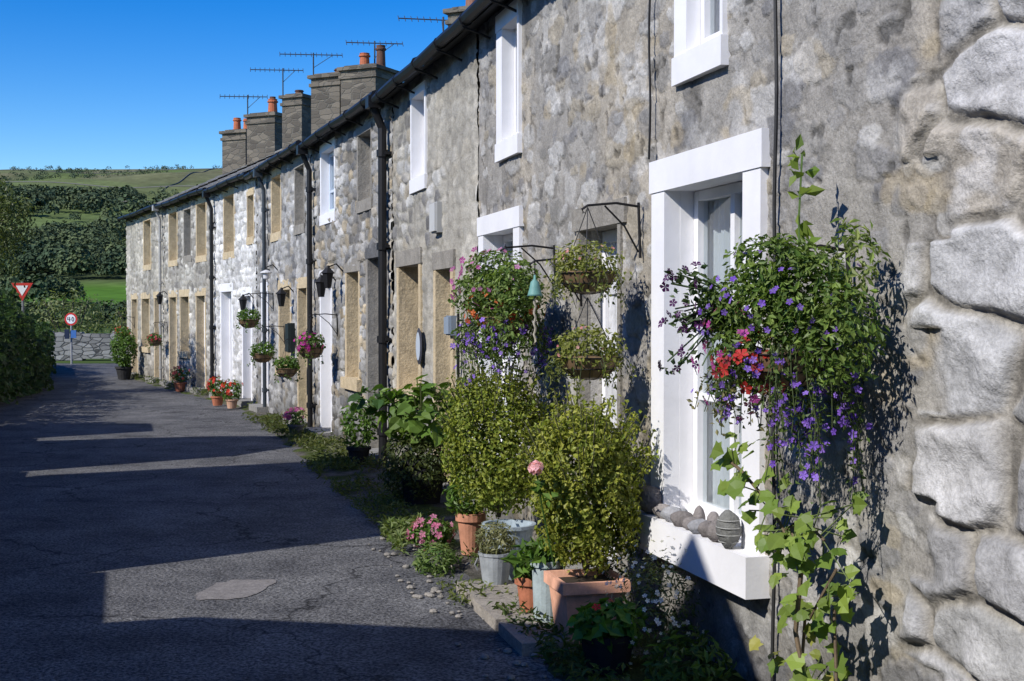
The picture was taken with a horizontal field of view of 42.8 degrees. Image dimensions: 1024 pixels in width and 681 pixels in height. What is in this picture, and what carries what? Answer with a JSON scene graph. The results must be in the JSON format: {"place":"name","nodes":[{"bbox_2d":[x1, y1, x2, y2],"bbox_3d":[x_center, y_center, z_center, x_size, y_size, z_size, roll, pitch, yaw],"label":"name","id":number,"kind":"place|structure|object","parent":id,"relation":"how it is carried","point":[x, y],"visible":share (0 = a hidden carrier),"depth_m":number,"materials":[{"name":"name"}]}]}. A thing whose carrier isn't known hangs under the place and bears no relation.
{"place":"outdoors","nodes":[
{"label":"outdoors","id":0,"kind":"place"},
{"bbox_2d":[51,331,126,360],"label":"dry stone wall","id":1,"kind":"structure","parent":0,"point":[90,346],"depth_m":43.97,"materials":[{"name":"grey stone"}]},
{"bbox_2d":[0,169,221,399],"bbox_3d":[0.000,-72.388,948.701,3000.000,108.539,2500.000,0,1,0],"label":"ground and hills","id":2,"kind":"structure","parent":0,"point":[105,287],"depth_m":509.73,"materials":[{"name":"green plant"}]},
{"bbox_2d":[0,175,43,298],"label":"garden tree","id":3,"kind":"object","parent":2,"relation":"on","point":[6,234],"visible":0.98,"depth_m":24.38,"materials":[{"name":"green plant"}]},
{"bbox_2d":[7,288,126,333],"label":"roadside shrub","id":4,"kind":"object","parent":2,"relation":"on","point":[85,327],"visible":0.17,"depth_m":48.98,"materials":[{"name":"green plant"}]},
{"bbox_2d":[0,164,221,323],"bbox_3d":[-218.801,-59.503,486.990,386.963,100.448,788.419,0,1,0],"label":"hillside woodland","id":5,"kind":"object","parent":2,"relation":"on","point":[72,248],"visible":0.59,"depth_m":254.98,"materials":[{"name":"green plant"}]},
{"bbox_2d":[0,168,221,201],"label":"hill field wall","id":6,"kind":"structure","parent":2,"relation":"on","point":[119,172],"depth_m":594.90,"materials":[{"name":"stone"}]},
{"bbox_2d":[117,52,342,382],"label":"stone cottage","id":7,"kind":"structure","parent":2,"relation":"on","point":[262,136],"depth_m":31.63,"materials":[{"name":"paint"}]},
{"bbox_2d":[114,317,134,340],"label":"hanging flower basket","id":8,"kind":"object","parent":7,"relation":"attached to","point":[120,327],"visible":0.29,"depth_m":32.34,"materials":[{"name":"green plant"}]},
{"bbox_2d":[130,293,137,377],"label":"door","id":9,"kind":"structure","parent":7,"relation":"in","point":[134,298],"depth_m":32.81,"materials":[{"name":"paint"}]},
{"bbox_2d":[139,292,150,352],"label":"window","id":10,"kind":"structure","parent":7,"relation":"in","point":[145,299],"depth_m":31.61,"materials":[{"name":"paint"}]},
{"bbox_2d":[143,213,164,270],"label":"window","id":11,"kind":"structure","parent":7,"relation":"in","point":[147,232],"depth_m":31.31,"materials":[{"name":"paint"}]},
{"bbox_2d":[145,291,165,382],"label":"door","id":12,"kind":"structure","parent":7,"relation":"in","point":[156,306],"depth_m":30.22,"materials":[{"name":"paint"}]},
{"bbox_2d":[154,40,402,393],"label":"stone cottage","id":13,"kind":"structure","parent":2,"relation":"on","point":[337,92],"depth_m":27.27,"materials":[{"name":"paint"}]},
{"bbox_2d":[145,321,167,349],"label":"hanging flower basket","id":14,"kind":"object","parent":13,"relation":"attached to","point":[155,341],"visible":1,"depth_m":28.68,"materials":[{"name":"green plant"}]},
{"bbox_2d":[156,291,167,303],"bbox_3d":[-7.707,-0.947,28.777,0.296,0.298,0.156,-1,1,-30],"label":"wall lantern","id":15,"kind":"object","parent":13,"relation":"attached to","point":[159,295],"depth_m":28.71,"materials":[{"name":"paint"}]},
{"bbox_2d":[160,290,177,386],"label":"door","id":16,"kind":"structure","parent":13,"relation":"in","point":[173,337],"depth_m":28.71,"materials":[{"name":"paint"}]},
{"bbox_2d":[177,289,190,358],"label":"window","id":17,"kind":"structure","parent":13,"relation":"in","point":[184,352],"depth_m":27.71,"materials":[{"name":"paint"}]},
{"bbox_2d":[183,201,191,261],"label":"window","id":18,"kind":"structure","parent":13,"relation":"in","point":[187,241],"depth_m":27.32,"materials":[{"name":"paint"}]},
{"bbox_2d":[168,204,214,269],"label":"window","id":19,"kind":"structure","parent":13,"relation":"in","point":[172,214],"depth_m":28.67,"materials":[{"name":"paint"}]},
{"bbox_2d":[185,288,214,393],"bbox_3d":[-6.131,0.019,26.058,0.560,2.120,1.005,-1,1,-26],"label":"door","id":20,"kind":"structure","parent":13,"relation":"in","point":[201,306],"depth_m":26.37,"materials":[{"name":"paint"}]},
{"bbox_2d":[195,196,214,262],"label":"window","id":21,"kind":"structure","parent":13,"relation":"in","point":[201,205],"depth_m":26.27,"materials":[{"name":"paint"}]},
{"bbox_2d":[202,16,444,406],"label":"stone cottage","id":22,"kind":"structure","parent":2,"relation":"on","point":[234,232],"depth_m":23.43,"materials":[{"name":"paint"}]},
{"bbox_2d":[209,283,233,400],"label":"door","id":23,"kind":"structure","parent":22,"relation":"in","point":[226,306],"depth_m":24.42,"materials":[{"name":"paint"}]},
{"bbox_2d":[223,186,235,259],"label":"window","id":24,"kind":"structure","parent":22,"relation":"in","point":[229,210],"depth_m":24.13,"materials":[{"name":"paint"}]},
{"bbox_2d":[232,287,257,406],"bbox_3d":[-4.489,0.118,22.507,0.560,2.070,0.923,-1,1,-24],"label":"door","id":25,"kind":"structure","parent":22,"relation":"in","point":[247,337],"depth_m":22.77,"materials":[{"name":"paint"}]},
{"bbox_2d":[238,293,253,309],"bbox_3d":[-4.462,-0.655,21.938,0.296,0.298,0.156,-1,1,-30],"label":"wall lantern","id":26,"kind":"object","parent":22,"relation":"attached to","point":[242,299],"depth_m":21.87,"materials":[{"name":"paint"}]},
{"bbox_2d":[246,185,257,244],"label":"window","id":27,"kind":"structure","parent":22,"relation":"in","point":[250,192],"depth_m":22.36,"materials":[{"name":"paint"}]},
{"bbox_2d":[243,0,474,427],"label":"stone cottage","id":28,"kind":"structure","parent":2,"relation":"on","point":[281,206],"depth_m":19.68,"materials":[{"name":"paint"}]},
{"bbox_2d":[236,293,273,332],"bbox_3d":[-4.011,-0.427,20.154,0.492,0.626,0.478,0,1,20],"label":"hanging flower basket","id":29,"kind":"object","parent":28,"relation":"attached to","point":[252,321],"visible":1,"depth_m":20.07,"materials":[{"name":"green plant"}]},
{"bbox_2d":[249,282,269,412],"bbox_3d":[-3.908,0.122,21.078,0.560,2.120,0.813,0,1,-20],"label":"door","id":30,"kind":"structure","parent":28,"relation":"in","point":[257,408],"depth_m":21.28,"materials":[{"name":"paint"}]},
{"bbox_2d":[247,325,284,367],"bbox_3d":[-3.655,0.093,19.304,0.488,0.630,0.469,1,1,32],"label":"hanging flower basket","id":31,"kind":"object","parent":28,"relation":"attached to","point":[264,356],"visible":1,"depth_m":19.21,"materials":[{"name":"green plant"}]},
{"bbox_2d":[260,264,277,279],"bbox_3d":[-3.693,-1.042,19.849,0.281,0.238,0.178,-1,2,-44],"label":"wall lantern","id":32,"kind":"object","parent":28,"relation":"attached to","point":[266,273],"depth_m":19.78,"materials":[{"name":"paint"}]},
{"bbox_2d":[270,163,281,241],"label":"window","id":33,"kind":"structure","parent":28,"relation":"in","point":[276,199],"depth_m":20.37,"materials":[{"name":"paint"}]},
{"bbox_2d":[275,279,291,377],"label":"window","id":34,"kind":"structure","parent":28,"relation":"in","point":[284,313],"depth_m":19.81,"materials":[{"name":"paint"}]},
{"bbox_2d":[276,286,293,305],"bbox_3d":[-3.239,-0.637,18.650,0.294,0.298,0.156,-1,1,-30],"label":"wall lantern","id":35,"kind":"object","parent":28,"relation":"attached to","point":[281,293],"depth_m":18.58,"materials":[{"name":"paint"}]},
{"bbox_2d":[273,338,303,383],"bbox_3d":[-3.015,0.279,17.704,0.466,0.635,0.408,0,1,0],"label":"hanging flower basket","id":36,"kind":"object","parent":28,"relation":"attached to","point":[289,370],"visible":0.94,"depth_m":17.63,"materials":[{"name":"green plant"}]},
{"bbox_2d":[283,277,312,427],"bbox_3d":[-2.833,0.183,18.153,0.560,2.120,0.866,0,1,-20],"label":"door","id":37,"kind":"structure","parent":28,"relation":"in","point":[301,288],"depth_m":18.42,"materials":[{"name":"paint"}]},
{"bbox_2d":[293,156,310,235],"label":"window","id":38,"kind":"structure","parent":28,"relation":"in","point":[299,177],"depth_m":18.57,"materials":[{"name":"paint"}]},
{"bbox_2d":[295,60,478,464],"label":"stone cottage","id":39,"kind":"structure","parent":2,"relation":"on","point":[350,217],"depth_m":15.23,"materials":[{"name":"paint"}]},
{"bbox_2d":[291,313,337,365],"bbox_3d":[-2.418,-0.008,15.815,0.409,0.642,0.484,1,1,35],"label":"hanging flower basket","id":40,"kind":"object","parent":39,"relation":"attached to","point":[314,348],"visible":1,"depth_m":15.71,"materials":[{"name":"green plant"}]},
{"bbox_2d":[304,269,333,438],"bbox_3d":[-2.290,0.190,16.627,0.560,2.170,0.915,0,1,-19],"label":"door","id":41,"kind":"structure","parent":39,"relation":"in","point":[326,303],"depth_m":16.92,"materials":[{"name":"paint"}]},
{"bbox_2d":[315,275,335,296],"bbox_3d":[-2.278,-0.681,15.952,0.294,0.298,0.156,-1,1,-30],"label":"wall lantern","id":42,"kind":"object","parent":39,"relation":"attached to","point":[320,286],"depth_m":15.88,"materials":[{"name":"paint"}]},
{"bbox_2d":[321,263,343,287],"bbox_3d":[-2.139,-0.772,15.550,0.294,0.298,0.156,-1,1,-30],"label":"wall lantern","id":43,"kind":"object","parent":39,"relation":"attached to","point":[327,272],"depth_m":15.48,"materials":[{"name":"paint"}]},
{"bbox_2d":[340,258,361,391],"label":"window","id":44,"kind":"structure","parent":39,"relation":"in","point":[351,381],"depth_m":15.41,"materials":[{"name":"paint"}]},
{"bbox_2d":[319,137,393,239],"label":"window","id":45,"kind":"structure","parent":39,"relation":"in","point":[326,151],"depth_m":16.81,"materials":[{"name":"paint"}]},
{"bbox_2d":[356,121,393,213],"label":"window","id":46,"kind":"structure","parent":39,"relation":"in","point":[364,202],"depth_m":14.77,"materials":[{"name":"paint"}]},
{"bbox_2d":[365,242,394,462],"bbox_3d":[-1.404,0.143,14.076,0.560,2.370,0.955,0,1,-19],"label":"door","id":47,"kind":"structure","parent":39,"relation":"in","point":[371,255],"depth_m":14.36,"materials":[{"name":"paint"}]},
{"bbox_2d":[371,23,479,504],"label":"stone cottage","id":48,"kind":"structure","parent":2,"relation":"on","point":[435,190],"depth_m":11.46,"materials":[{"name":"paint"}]},
{"bbox_2d":[391,247,422,401],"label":"window","id":49,"kind":"structure","parent":48,"relation":"in","point":[408,263],"depth_m":12.99,"materials":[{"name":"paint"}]},
{"bbox_2d":[409,80,427,193],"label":"window","id":50,"kind":"structure","parent":48,"relation":"in","point":[418,107],"depth_m":12.34,"materials":[{"name":"paint"}]},
{"bbox_2d":[432,249,477,502],"bbox_3d":[-0.514,0.313,11.186,0.560,2.150,0.842,0,1,-16],"label":"door","id":51,"kind":"structure","parent":48,"relation":"in","point":[443,356],"depth_m":11.42,"materials":[{"name":"paint"}]},
{"bbox_2d":[449,0,1023,680],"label":"stone cottage","id":52,"kind":"structure","parent":2,"relation":"on","point":[685,122],"depth_m":4.91,"materials":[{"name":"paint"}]},
{"bbox_2d":[472,205,523,452],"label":"window","id":53,"kind":"structure","parent":52,"relation":"in","point":[495,230],"depth_m":9.65,"materials":[{"name":"paint"}]},
{"bbox_2d":[447,244,556,386],"bbox_3d":[-0.095,-0.155,7.944,0.757,0.861,0.750,0,1,22],"label":"hanging flower basket","id":54,"kind":"object","parent":52,"relation":"attached to","point":[507,327],"visible":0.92,"depth_m":7.81,"materials":[{"name":"green plant"}]},
{"bbox_2d":[495,0,522,162],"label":"window","id":55,"kind":"structure","parent":52,"relation":"in","point":[508,23],"depth_m":9.28,"materials":[{"name":"paint"}]},
{"bbox_2d":[527,258,582,344],"bbox_3d":[0.242,-0.225,7.516,0.330,0.504,0.088,0,1,-22],"label":"door bell on bracket","id":56,"kind":"object","parent":52,"relation":"attached to","point":[534,290],"visible":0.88,"depth_m":7.46,"materials":[{"name":"metal"}]},
{"bbox_2d":[537,297,643,396],"bbox_3d":[0.411,0.030,6.520,0.459,0.494,0.467,-1,2,-42],"label":"hanging flower basket","id":57,"kind":"object","parent":52,"relation":"attached to","point":[589,364],"visible":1,"depth_m":6.44,"materials":[{"name":"green plant"}]},
{"bbox_2d":[542,202,641,310],"bbox_3d":[0.381,-0.421,6.523,0.477,0.550,0.412,0,1,18],"label":"hanging flower basket","id":58,"kind":"object","parent":52,"relation":"attached to","point":[584,279],"visible":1,"depth_m":6.47,"materials":[{"name":"green plant"}]},
{"bbox_2d":[563,197,627,603],"bbox_3d":[0.545,0.353,7.324,0.560,2.230,0.902,0,1,-15],"label":"door","id":59,"kind":"structure","parent":52,"relation":"in","point":[610,231],"depth_m":7.55,"materials":[{"name":"paint"}]},
{"bbox_2d":[635,486,718,541],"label":"sill pebbles","id":60,"kind":"object","parent":52,"relation":"on","point":[697,522],"visible":0.89,"depth_m":5.99,"materials":[{"name":"stone"}]},
{"bbox_2d":[671,0,730,86],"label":"window","id":61,"kind":"structure","parent":52,"relation":"in","point":[701,37],"depth_m":6.00,"materials":[{"name":"paint"}]},
{"bbox_2d":[633,128,770,599],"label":"window","id":62,"kind":"structure","parent":52,"relation":"in","point":[704,198],"depth_m":6.25,"materials":[{"name":"paint"}]},
{"bbox_2d":[715,510,741,548],"bbox_3d":[0.903,0.788,5.447,0.109,0.166,0.126,0,1,0],"label":"coiled stone ornament","id":63,"kind":"object","parent":52,"relation":"on","point":[728,529],"visible":1,"depth_m":5.41,"materials":[{"name":"grey stone"}]},
{"bbox_2d":[658,134,891,506],"bbox_3d":[0.963,-0.079,4.519,0.653,1.296,0.930,-1,1,-30],"label":"hanging flower basket","id":64,"kind":"object","parent":52,"relation":"attached to","point":[810,322],"visible":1,"depth_m":4.39,"materials":[{"name":"green plant"}]},
{"bbox_2d":[709,431,869,680],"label":"climbing vine","id":65,"kind":"object","parent":52,"relation":"attached to","point":[797,608],"visible":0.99,"depth_m":4.48,"materials":[{"name":"green plant"}]},
{"bbox_2d":[0,0,465,169],"label":"sky","id":66,"kind":"structure","parent":0,"point":[90,84],"materials":[{"name":"blue"}]},
{"bbox_2d":[0,363,561,680],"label":"road","id":67,"kind":"structure","parent":0,"point":[136,516],"depth_m":8.37,"materials":[{"name":"grey asphalt"}]},
{"bbox_2d":[11,282,32,312],"bbox_3d":[-10.052,-0.082,26.828,0.436,2.250,0.061,0,1,-6],"label":"give way sign","id":68,"kind":"object","parent":67,"relation":"on","point":[22,291],"visible":0.53,"depth_m":26.79,"materials":[{"name":"metal"}]},
{"bbox_2d":[0,288,56,404],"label":"ivy hedge","id":69,"kind":"object","parent":67,"relation":"on","point":[27,359],"visible":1,"depth_m":24.05,"materials":[{"name":"green plant"}]},
{"bbox_2d":[64,313,76,363],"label":"speed limit sign","id":70,"kind":"object","parent":67,"relation":"on","point":[70,319],"visible":1,"depth_m":40.99,"materials":[{"name":"metal"}]},
{"bbox_2d":[109,327,137,378],"bbox_3d":[-9.338,0.297,31.412,0.677,1.261,0.736,0,1,0],"label":"potted plant","id":71,"kind":"object","parent":67,"relation":"on","point":[125,358],"visible":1,"depth_m":31.27,"materials":[{"name":"green plant"}]},
{"bbox_2d":[206,376,226,405],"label":"potted geranium","id":72,"kind":"object","parent":67,"relation":"on","point":[217,398],"visible":0.78,"depth_m":22.34,"materials":[{"name":"green plant"}]},
{"bbox_2d":[219,379,243,408],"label":"potted geranium","id":73,"kind":"object","parent":67,"relation":"on","point":[231,402],"visible":1,"depth_m":21.68,"materials":[{"name":"green plant"}]},
{"bbox_2d":[195,579,276,599],"bbox_3d":[-1.594,1.436,7.537,0.399,0.001,0.572,0,1,0],"label":"road repair patch","id":74,"kind":"object","parent":67,"relation":"on","point":[233,589],"visible":1,"depth_m":7.53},
{"bbox_2d":[368,537,573,679],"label":"kerb stones","id":75,"kind":"object","parent":67,"relation":"on","point":[511,635],"visible":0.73,"depth_m":6.76,"materials":[{"name":"grey stone"}]},
{"bbox_2d":[472,517,519,584],"bbox_3d":[-0.092,1.214,7.480,0.278,0.402,0.258,0,1,0],"label":"planted bucket","id":76,"kind":"object","parent":75,"relation":"on","point":[495,568],"visible":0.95,"depth_m":7.42,"materials":[{"name":"white metal"}]},
{"bbox_2d":[501,536,538,612],"bbox_3d":[0.080,1.224,6.770,0.304,0.410,0.302,1,1,28],"label":"terracotta pot","id":77,"kind":"object","parent":75,"relation":"on","point":[522,573],"visible":0.38,"depth_m":6.72,"materials":[{"name":"orange ceramic"}]},
{"bbox_2d":[130,376,746,680],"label":"mossy verge","id":78,"kind":"structure","parent":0,"point":[473,573],"depth_m":10.26,"materials":[{"name":"green plant"}]},
{"bbox_2d":[169,365,190,390],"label":"potted geranium","id":79,"kind":"object","parent":78,"relation":"on","point":[180,385],"visible":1,"depth_m":26.41,"materials":[{"name":"green plant"}]},
{"bbox_2d":[282,407,307,434],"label":"potted geranium","id":80,"kind":"object","parent":78,"relation":"on","point":[288,413],"visible":0.98,"depth_m":16.74,"materials":[{"name":"green plant"}]},
{"bbox_2d":[338,401,377,464],"bbox_3d":[-1.594,0.945,13.519,0.412,0.708,0.411,0,1,-14],"label":"potted fern","id":81,"kind":"object","parent":78,"relation":"on","point":[358,449],"visible":0.84,"depth_m":13.43,"materials":[{"name":"green plant"}]},
{"bbox_2d":[131,372,631,680],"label":"verge weeds","id":82,"kind":"object","parent":78,"relation":"on","point":[397,527],"visible":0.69,"depth_m":9.47,"materials":[{"name":"green plant"}]},
{"bbox_2d":[347,374,455,504],"bbox_3d":[-0.777,0.809,10.770,0.936,1.074,0.869,1,2,39],"label":"leafy potted plant","id":83,"kind":"object","parent":78,"relation":"on","point":[421,477],"visible":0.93,"depth_m":10.62,"materials":[{"name":"green plant"}]},
{"bbox_2d":[405,514,461,576],"bbox_3d":[-0.502,1.321,8.418,0.358,0.298,1.153,0,1,-6],"label":"pink flower clump","id":84,"kind":"object","parent":78,"relation":"on","point":[437,530],"visible":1,"depth_m":8.41,"materials":[{"name":"green plant"}]},
{"bbox_2d":[441,475,494,554],"bbox_3d":[-0.268,1.121,8.528,0.390,0.543,0.334,0,1,0],"label":"terracotta pot","id":85,"kind":"object","parent":78,"relation":"on","point":[468,524],"visible":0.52,"depth_m":8.46,"materials":[{"name":"orange ceramic"}]},
{"bbox_2d":[435,353,561,580],"bbox_3d":[-0.085,0.738,8.003,0.781,1.331,0.797,0,1,0],"label":"potted shrub","id":86,"kind":"object","parent":78,"relation":"on","point":[501,480],"visible":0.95,"depth_m":7.84,"materials":[{"name":"green plant"}]},
{"bbox_2d":[521,535,567,623],"bbox_3d":[0.171,1.206,6.592,0.266,0.456,0.263,0,1,0],"label":"tall grey pot","id":87,"kind":"object","parent":78,"relation":"on","point":[537,558],"visible":0.69,"depth_m":6.52,"materials":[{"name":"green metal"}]},
{"bbox_2d":[518,381,659,643],"bbox_3d":[0.369,0.816,6.340,0.683,1.245,0.684,0,1,0],"label":"potted shrub","id":88,"kind":"object","parent":78,"relation":"on","point":[600,448],"visible":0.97,"depth_m":6.21,"materials":[{"name":"green plant"}]},
{"bbox_2d":[528,460,557,565],"bbox_3d":[0.143,0.812,6.112,0.143,0.526,0.220,0,1,0],"label":"pink rose","id":89,"kind":"object","parent":88,"relation":"attached to","point":[536,467],"visible":1,"depth_m":6.05,"materials":[{"name":"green plant"}]},
{"bbox_2d":[566,596,649,674],"bbox_3d":[0.419,1.286,5.758,0.330,0.329,0.369,1,1,34],"label":"potted geranium","id":90,"kind":"object","parent":78,"relation":"on","point":[605,639],"visible":0.98,"depth_m":5.66,"materials":[{"name":"green plant"}]},
{"bbox_2d":[589,507,743,680],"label":"daisy clump","id":91,"kind":"object","parent":78,"relation":"on","point":[672,673],"visible":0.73,"depth_m":5.62,"materials":[{"name":"green plant"}]}
]}

